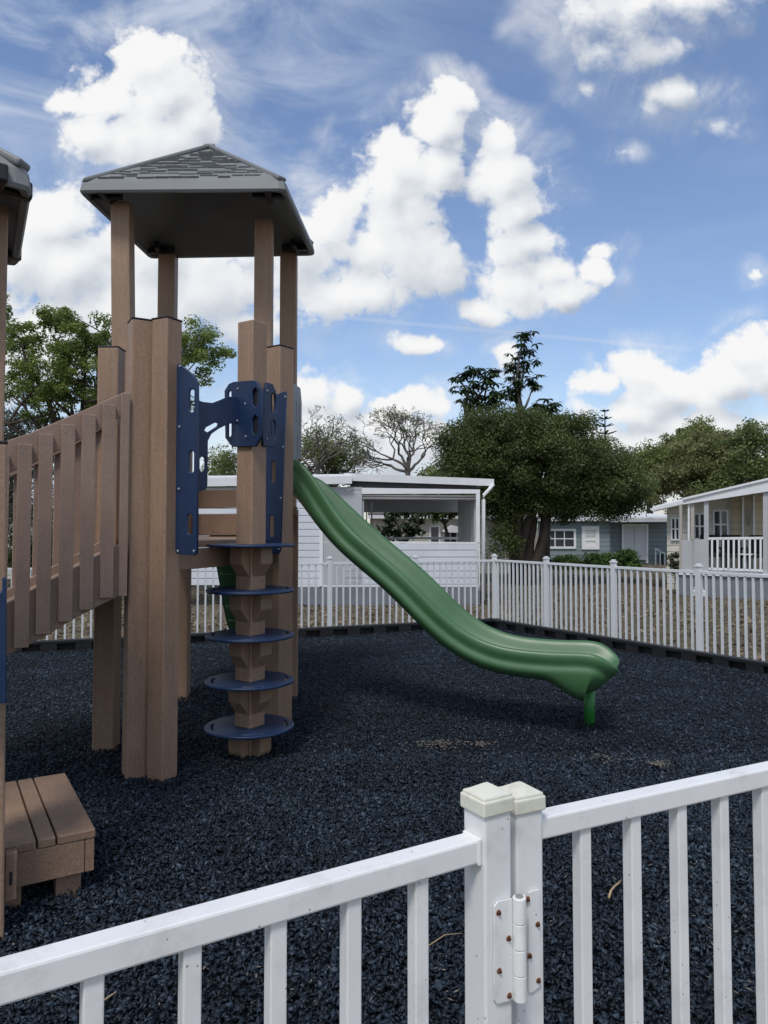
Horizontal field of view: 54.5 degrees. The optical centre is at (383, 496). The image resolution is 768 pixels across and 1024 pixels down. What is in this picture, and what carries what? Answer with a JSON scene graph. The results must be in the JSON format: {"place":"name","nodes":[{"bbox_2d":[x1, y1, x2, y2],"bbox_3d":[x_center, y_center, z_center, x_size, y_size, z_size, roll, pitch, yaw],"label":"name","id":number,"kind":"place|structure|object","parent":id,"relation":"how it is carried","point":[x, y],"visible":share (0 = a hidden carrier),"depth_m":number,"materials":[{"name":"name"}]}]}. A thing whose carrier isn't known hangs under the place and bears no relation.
{"place":"outdoors","nodes":[
{"label":"outdoors","id":0,"kind":"place"},
{"bbox_2d":[0,0,767,526],"label":"sky","id":1,"kind":"structure","parent":0,"point":[463,177],"materials":[{"name":"blue"}]},
{"bbox_2d":[7,527,767,661],"bbox_3d":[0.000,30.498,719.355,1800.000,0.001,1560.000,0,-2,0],"label":"lawn","id":2,"kind":"structure","parent":0,"point":[366,610],"depth_m":13.99,"materials":[{"name":"brown plant"}]},
{"bbox_2d":[8,530,52,575],"bbox_3d":[-9.282,1.660,19.395,1.768,1.665,1.582,0,-2,0],"label":"dark bush","id":3,"kind":"object","parent":2,"relation":"on","point":[10,558],"visible":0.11,"depth_m":19.28,"materials":[{"name":"green plant"}]},
{"bbox_2d":[7,479,53,578],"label":"house","id":4,"kind":"structure","parent":2,"relation":"on","point":[8,574],"depth_m":21.97,"materials":[{"name":"beige"}]},
{"bbox_2d":[4,404,61,545],"bbox_3d":[-10.182,-0.135,19.999,3.804,5.292,2.857,0,-2,0],"label":"grey tree","id":5,"kind":"object","parent":2,"relation":"on","point":[11,434],"visible":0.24,"depth_m":19.84,"materials":[{"name":"green plant"}]},
{"bbox_2d":[4,294,236,462],"bbox_3d":[-7.562,-1.125,17.111,8.205,7.151,3.153,0,-2,0],"label":"oak tree","id":6,"kind":"object","parent":2,"relation":"on","point":[69,353],"visible":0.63,"depth_m":16.70,"materials":[{"name":"green plant"}]},
{"bbox_2d":[208,459,236,486],"bbox_3d":[-6.354,0.652,29.944,2.714,4.549,3.338,0,-2,0],"label":"bush","id":7,"kind":"object","parent":2,"relation":"on","point":[218,474],"visible":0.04,"depth_m":29.10,"materials":[{"name":"green plant"}]},
{"bbox_2d":[200,427,370,486],"bbox_3d":[-3.563,0.133,27.072,6.205,5.406,3.609,0,-2,0],"label":"scrubby tree","id":8,"kind":"object","parent":2,"relation":"on","point":[335,465],"visible":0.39,"depth_m":26.68,"materials":[{"name":"green plant"}]},
{"bbox_2d":[301,405,363,473],"bbox_3d":[-1.770,-0.208,25.063,2.602,5.834,2.077,2,-3,-44],"label":"bare tree","id":9,"kind":"object","parent":2,"relation":"on","point":[317,464],"visible":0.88,"depth_m":25.03,"materials":[{"name":"grey plant"}]},
{"bbox_2d":[191,473,494,605],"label":"porch house","id":10,"kind":"structure","parent":2,"relation":"on","point":[363,493],"depth_m":15.03,"materials":[{"name":"white wood"}]},
{"bbox_2d":[0,632,767,1023],"bbox_3d":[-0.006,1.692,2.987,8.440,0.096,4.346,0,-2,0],"label":"rubber mulch","id":11,"kind":"object","parent":2,"relation":"on","point":[700,821],"visible":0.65,"depth_m":3.36,"materials":[{"name":"black rubber"}]},
{"bbox_2d":[7,638,82,655],"bbox_3d":[-4.389,1.890,9.283,1.210,0.162,0.100,1,-2,-20],"label":"border timber","id":12,"kind":"object","parent":11,"relation":"on","point":[57,645],"visible":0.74,"depth_m":9.34,"materials":[{"name":"black plastic"}]},
{"bbox_2d":[4,773,94,910],"bbox_3d":[-1.640,1.605,3.450,0.420,0.330,0.857,1,-3,-31],"label":"step bench","id":13,"kind":"object","parent":11,"relation":"on","point":[48,815],"visible":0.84,"depth_m":3.19,"materials":[{"name":"brown wood"}]},
{"bbox_2d":[83,636,123,651],"bbox_3d":[-3.264,1.907,9.700,1.210,0.162,0.100,1,-2,-20],"label":"border timber","id":14,"kind":"object","parent":11,"relation":"on","point":[87,643],"visible":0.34,"depth_m":9.47,"materials":[{"name":"black plastic"}]},
{"bbox_2d":[191,632,226,644],"bbox_3d":[-2.139,1.924,10.118,1.210,0.162,0.100,1,-2,-20],"label":"border timber","id":15,"kind":"object","parent":11,"relation":"on","point":[198,637],"visible":0.03,"depth_m":9.98,"materials":[{"name":"black plastic"}]},
{"bbox_2d":[7,554,497,639],"bbox_3d":[-3.320,1.417,9.870,10.878,1.160,0.078,1,-2,-20],"label":"metal fence","id":16,"kind":"object","parent":11,"relation":"on","point":[329,563],"visible":0.34,"depth_m":10.93,"materials":[{"name":"white metal"}]},
{"bbox_2d":[0,782,513,1023],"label":"front fence","id":17,"kind":"object","parent":11,"relation":"on","point":[478,849],"visible":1,"depth_m":1.12,"materials":[{"name":"white paint"}]},
{"bbox_2d":[493,761,767,1023],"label":"gate","id":18,"kind":"structure","parent":17,"relation":"attached to","point":[518,944],"depth_m":1.46,"materials":[{"name":"white paint"}]},
{"bbox_2d":[0,143,618,940],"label":"play structure","id":19,"kind":"object","parent":11,"relation":"on","point":[120,475],"visible":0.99,"depth_m":5.19,"materials":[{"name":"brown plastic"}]},
{"bbox_2d":[298,625,353,638],"bbox_3d":[-1.014,1.941,10.536,1.210,0.162,0.100,1,-2,-20],"label":"border timber","id":20,"kind":"object","parent":11,"relation":"on","point":[324,631],"visible":0.55,"depth_m":10.56,"materials":[{"name":"black plastic"}]},
{"bbox_2d":[5,655,764,1005],"bbox_3d":[0.395,1.818,6.912,7.249,0.028,8.692,1,-3,-28],"label":"debris","id":21,"kind":"object","parent":11,"relation":"on","point":[661,765],"visible":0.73,"depth_m":4.04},
{"bbox_2d":[5,627,767,765],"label":"rubber mulch","id":22,"kind":"object","parent":11,"relation":"on","point":[44,662],"visible":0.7,"depth_m":6.48,"materials":[{"name":"black rubber"}]},
{"bbox_2d":[352,622,423,636],"bbox_3d":[0.111,1.957,10.953,1.210,0.162,0.100,1,-2,-20],"label":"border timber","id":23,"kind":"object","parent":11,"relation":"on","point":[382,628],"visible":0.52,"depth_m":10.87,"materials":[{"name":"black plastic"}]},
{"bbox_2d":[428,933,461,946],"bbox_3d":[0.224,1.651,2.784,0.155,0.014,0.020,1,-3,-30],"label":"dry twig","id":24,"kind":"object","parent":11,"relation":"on","point":[442,936],"visible":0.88,"depth_m":2.79,"materials":[{"name":"wood"}]},
{"bbox_2d":[478,618,498,626],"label":"border timber","id":25,"kind":"object","parent":11,"relation":"on","point":[488,622],"visible":0.14,"depth_m":11.48,"materials":[{"name":"black plastic"}]},
{"bbox_2d":[485,618,543,637],"bbox_3d":[1.931,1.965,11.139,0.100,0.162,1.210,1,-3,-33],"label":"border timber","id":26,"kind":"object","parent":11,"relation":"on","point":[523,628],"visible":0.62,"depth_m":11.01,"materials":[{"name":"black plastic"}]},
{"bbox_2d":[540,627,607,644],"bbox_3d":[2.578,1.924,10.129,0.100,0.162,1.210,1,-3,-33],"label":"border timber","id":27,"kind":"object","parent":11,"relation":"on","point":[556,633],"visible":0.77,"depth_m":10.19,"materials":[{"name":"black plastic"}]},
{"bbox_2d":[608,880,621,898],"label":"dead leaf","id":28,"kind":"object","parent":11,"relation":"on","point":[611,889],"visible":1,"depth_m":3.15,"materials":[{"name":"beige plant"}]},
{"bbox_2d":[495,556,767,660],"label":"metal fence","id":29,"kind":"object","parent":11,"relation":"on","point":[547,608],"visible":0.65,"depth_m":9.53,"materials":[{"name":"white metal"}]},
{"bbox_2d":[606,637,690,661],"bbox_3d":[3.224,1.884,9.119,0.100,0.162,1.210,1,-3,-33],"label":"border timber","id":30,"kind":"object","parent":11,"relation":"on","point":[644,648],"visible":0.77,"depth_m":9.11,"materials":[{"name":"black plastic"}]},
{"bbox_2d":[689,650,767,676],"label":"border timber","id":31,"kind":"object","parent":11,"relation":"on","point":[760,667],"visible":0.82,"depth_m":8.18,"materials":[{"name":"black plastic"}]},
{"bbox_2d":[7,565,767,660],"bbox_3d":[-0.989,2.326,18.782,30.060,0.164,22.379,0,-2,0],"label":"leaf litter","id":32,"kind":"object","parent":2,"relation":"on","point":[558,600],"visible":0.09,"depth_m":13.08,"materials":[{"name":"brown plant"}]},
{"bbox_2d":[337,404,442,475],"bbox_3d":[0.381,-0.264,26.003,4.025,6.054,2.818,1,-2,-23],"label":"bare tree","id":33,"kind":"object","parent":2,"relation":"on","point":[397,419],"visible":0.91,"depth_m":25.96,"materials":[{"name":"grey plant"}]},
{"bbox_2d":[376,512,426,541],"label":"plumeria tree","id":34,"kind":"object","parent":2,"relation":"on","point":[398,532],"visible":0.76,"depth_m":19.43,"materials":[{"name":"green plant"}]},
{"bbox_2d":[414,461,447,515],"bbox_3d":[2.530,0.660,33.947,2.628,4.840,3.588,0,-2,0],"label":"bush","id":35,"kind":"object","parent":2,"relation":"on","point":[428,471],"visible":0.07,"depth_m":33.47,"materials":[{"name":"green plant"}]},
{"bbox_2d":[418,512,457,541],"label":"tree","id":36,"kind":"object","parent":2,"relation":"on","point":[436,516],"visible":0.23,"depth_m":20.42,"materials":[{"name":"green plant"}]},
{"bbox_2d":[368,504,526,573],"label":"cream house","id":37,"kind":"structure","parent":2,"relation":"on","point":[434,530],"depth_m":24.96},
{"bbox_2d":[429,525,439,541],"bbox_3d":[1.701,1.387,24.933,0.374,0.823,0.064,0,-2,0],"label":"window","id":38,"kind":"structure","parent":37,"relation":"in","point":[434,530],"depth_m":24.95,"materials":[{"name":"white glass"}]},
{"bbox_2d":[443,532,457,541],"bbox_3d":[2.220,1.470,24.934,0.508,0.655,0.065,0,-2,0],"label":"window","id":39,"kind":"structure","parent":37,"relation":"in","point":[444,534],"depth_m":24.95,"materials":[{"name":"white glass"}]},
{"bbox_2d":[448,365,509,419],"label":"broadleaf tree","id":40,"kind":"object","parent":2,"relation":"on","point":[493,396],"visible":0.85,"depth_m":22.14,"materials":[{"name":"green plant"}]},
{"bbox_2d":[499,330,546,529],"bbox_3d":[4.211,-1.158,22.672,1.442,7.568,1.640,-1,-3,29],"label":"umbrella tree","id":41,"kind":"object","parent":2,"relation":"on","point":[515,394],"visible":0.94,"depth_m":22.66,"materials":[{"name":"green plant"}]},
{"bbox_2d":[423,401,661,584],"bbox_3d":[4.358,0.016,20.637,6.242,5.169,4.746,-1,-3,25],"label":"shade tree","id":42,"kind":"object","parent":2,"relation":"on","point":[516,455],"visible":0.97,"depth_m":19.70,"materials":[{"name":"green plant"}]},
{"bbox_2d":[527,398,562,574],"bbox_3d":[4.825,-0.201,22.589,1.311,5.628,1.253,0,-2,0],"label":"broadleaf tree","id":43,"kind":"object","parent":2,"relation":"on","point":[553,406],"visible":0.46,"depth_m":22.51,"materials":[{"name":"green plant"}]},
{"bbox_2d":[550,553,583,570],"bbox_3d":[6.668,2.625,27.402,1.708,1.045,1.338,0,-2,0],"label":"clipped shrub","id":44,"kind":"object","parent":2,"relation":"on","point":[572,559],"visible":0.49,"depth_m":27.18,"materials":[{"name":"green plant"}]},
{"bbox_2d":[536,513,666,564],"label":"teal house","id":45,"kind":"structure","parent":2,"relation":"on","point":[644,536],"depth_m":30.99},
{"bbox_2d":[550,529,575,548],"bbox_3d":[7.300,1.774,30.957,1.345,0.824,0.060,0,-2,1],"label":"window","id":46,"kind":"structure","parent":45,"relation":"in","point":[560,538],"depth_m":30.96,"materials":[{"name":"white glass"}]},
{"bbox_2d":[581,526,598,548],"bbox_3d":[8.572,1.731,30.934,0.720,0.963,0.060,0,-2,1],"label":"window","id":47,"kind":"structure","parent":45,"relation":"in","point":[590,534],"depth_m":30.92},
{"bbox_2d":[621,524,647,562],"bbox_3d":[10.486,1.983,31.151,1.112,1.630,0.091,0,-2,1],"label":"door","id":48,"kind":"structure","parent":45,"relation":"in","point":[633,536],"depth_m":31.15,"materials":[{"name":"white wood"}]},
{"bbox_2d":[580,551,623,570],"bbox_3d":[7.940,2.565,27.395,1.744,1.076,1.261,1,-2,-16],"label":"clipped shrub","id":49,"kind":"object","parent":2,"relation":"on","point":[604,558],"visible":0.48,"depth_m":27.15,"materials":[{"name":"green plant"}]},
{"bbox_2d":[593,409,620,448],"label":"norfolk pine","id":50,"kind":"object","parent":2,"relation":"on","point":[604,425],"visible":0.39,"depth_m":60.16,"materials":[{"name":"green plant"}]},
{"bbox_2d":[612,548,642,569],"bbox_3d":[8.842,2.499,27.398,1.425,1.176,1.297,0,-2,0],"label":"clipped shrub","id":51,"kind":"object","parent":2,"relation":"on","point":[628,557],"visible":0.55,"depth_m":27.21,"materials":[{"name":"green plant"}]},
{"bbox_2d":[630,438,675,513],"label":"leafy tree","id":52,"kind":"object","parent":2,"relation":"on","point":[652,455],"visible":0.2,"depth_m":50.92,"materials":[{"name":"green plant"}]},
{"bbox_2d":[667,552,678,592],"bbox_3d":[6.832,1.846,17.506,0.386,1.123,0.390,2,-3,-44],"label":"flowering plant","id":53,"kind":"object","parent":2,"relation":"on","point":[673,563],"visible":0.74,"depth_m":17.48,"materials":[{"name":"green plant"}]},
{"bbox_2d":[644,425,750,514],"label":"leafy tree","id":54,"kind":"object","parent":2,"relation":"on","point":[681,473],"visible":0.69,"depth_m":46.74,"materials":[{"name":"green plant"}]},
{"bbox_2d":[693,587,704,596],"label":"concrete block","id":55,"kind":"structure","parent":2,"relation":"on","point":[694,593],"depth_m":16.73,"materials":[{"name":"grey concrete"}]},
{"bbox_2d":[650,478,767,599],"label":"porch house","id":56,"kind":"structure","parent":2,"relation":"on","point":[741,510],"depth_m":16.94,"materials":[{"name":"beige wood"}]},
{"bbox_2d":[671,518,678,539],"bbox_3d":[7.323,0.827,18.718,0.219,0.573,0.060,-1,-3,28],"label":"window","id":57,"kind":"structure","parent":56,"relation":"in","point":[674,521],"depth_m":18.72,"materials":[{"name":"clear glass"}]},
{"bbox_2d":[695,513,703,538],"bbox_3d":[7.822,0.748,18.460,0.272,0.653,0.060,-1,-3,28],"label":"window","id":58,"kind":"structure","parent":56,"relation":"in","point":[699,517],"depth_m":18.46,"materials":[{"name":"white glass"}]},
{"bbox_2d":[700,535,726,567],"bbox_3d":[7.744,1.317,17.506,0.510,0.810,0.445,0,-2,-10],"label":"patio chair","id":59,"kind":"object","parent":56,"relation":"on","point":[714,546],"visible":0.33,"depth_m":17.64,"materials":[{"name":"black paint"}]},
{"bbox_2d":[713,510,728,536],"bbox_3d":[8.246,0.696,18.240,0.345,0.707,0.060,-1,-3,28],"label":"window","id":60,"kind":"structure","parent":56,"relation":"in","point":[720,517],"depth_m":18.24,"materials":[{"name":"white glass"}]},
{"bbox_2d":[719,535,742,570],"bbox_3d":[8.065,1.306,17.228,0.510,0.810,0.446,-1,-2,15],"label":"patio chair","id":61,"kind":"object","parent":56,"relation":"on","point":[731,549],"visible":0.55,"depth_m":17.35,"materials":[{"name":"black paint"}]},
{"bbox_2d":[742,495,754,577],"bbox_3d":[8.780,1.027,17.947,0.310,2.094,0.060,-1,-3,28],"label":"door","id":62,"kind":"structure","parent":56,"relation":"in","point":[748,505],"depth_m":17.96,"materials":[{"name":"white glass"}]},
{"bbox_2d":[746,535,762,568],"bbox_3d":[8.498,1.292,16.888,0.510,0.810,0.449,-1,-3,30],"label":"patio chair","id":63,"kind":"object","parent":56,"relation":"on","point":[757,548],"visible":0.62,"depth_m":17.03,"materials":[{"name":"black paint"}]},
{"bbox_2d":[656,414,761,496],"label":"leafy tree","id":64,"kind":"object","parent":2,"relation":"on","point":[682,432],"visible":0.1,"depth_m":55.28,"materials":[{"name":"green plant"}]},
{"bbox_2d":[686,417,767,494],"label":"leafy tree","id":65,"kind":"object","parent":2,"relation":"on","point":[752,466],"visible":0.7,"depth_m":43.23,"materials":[{"name":"green plant"}]}
]}

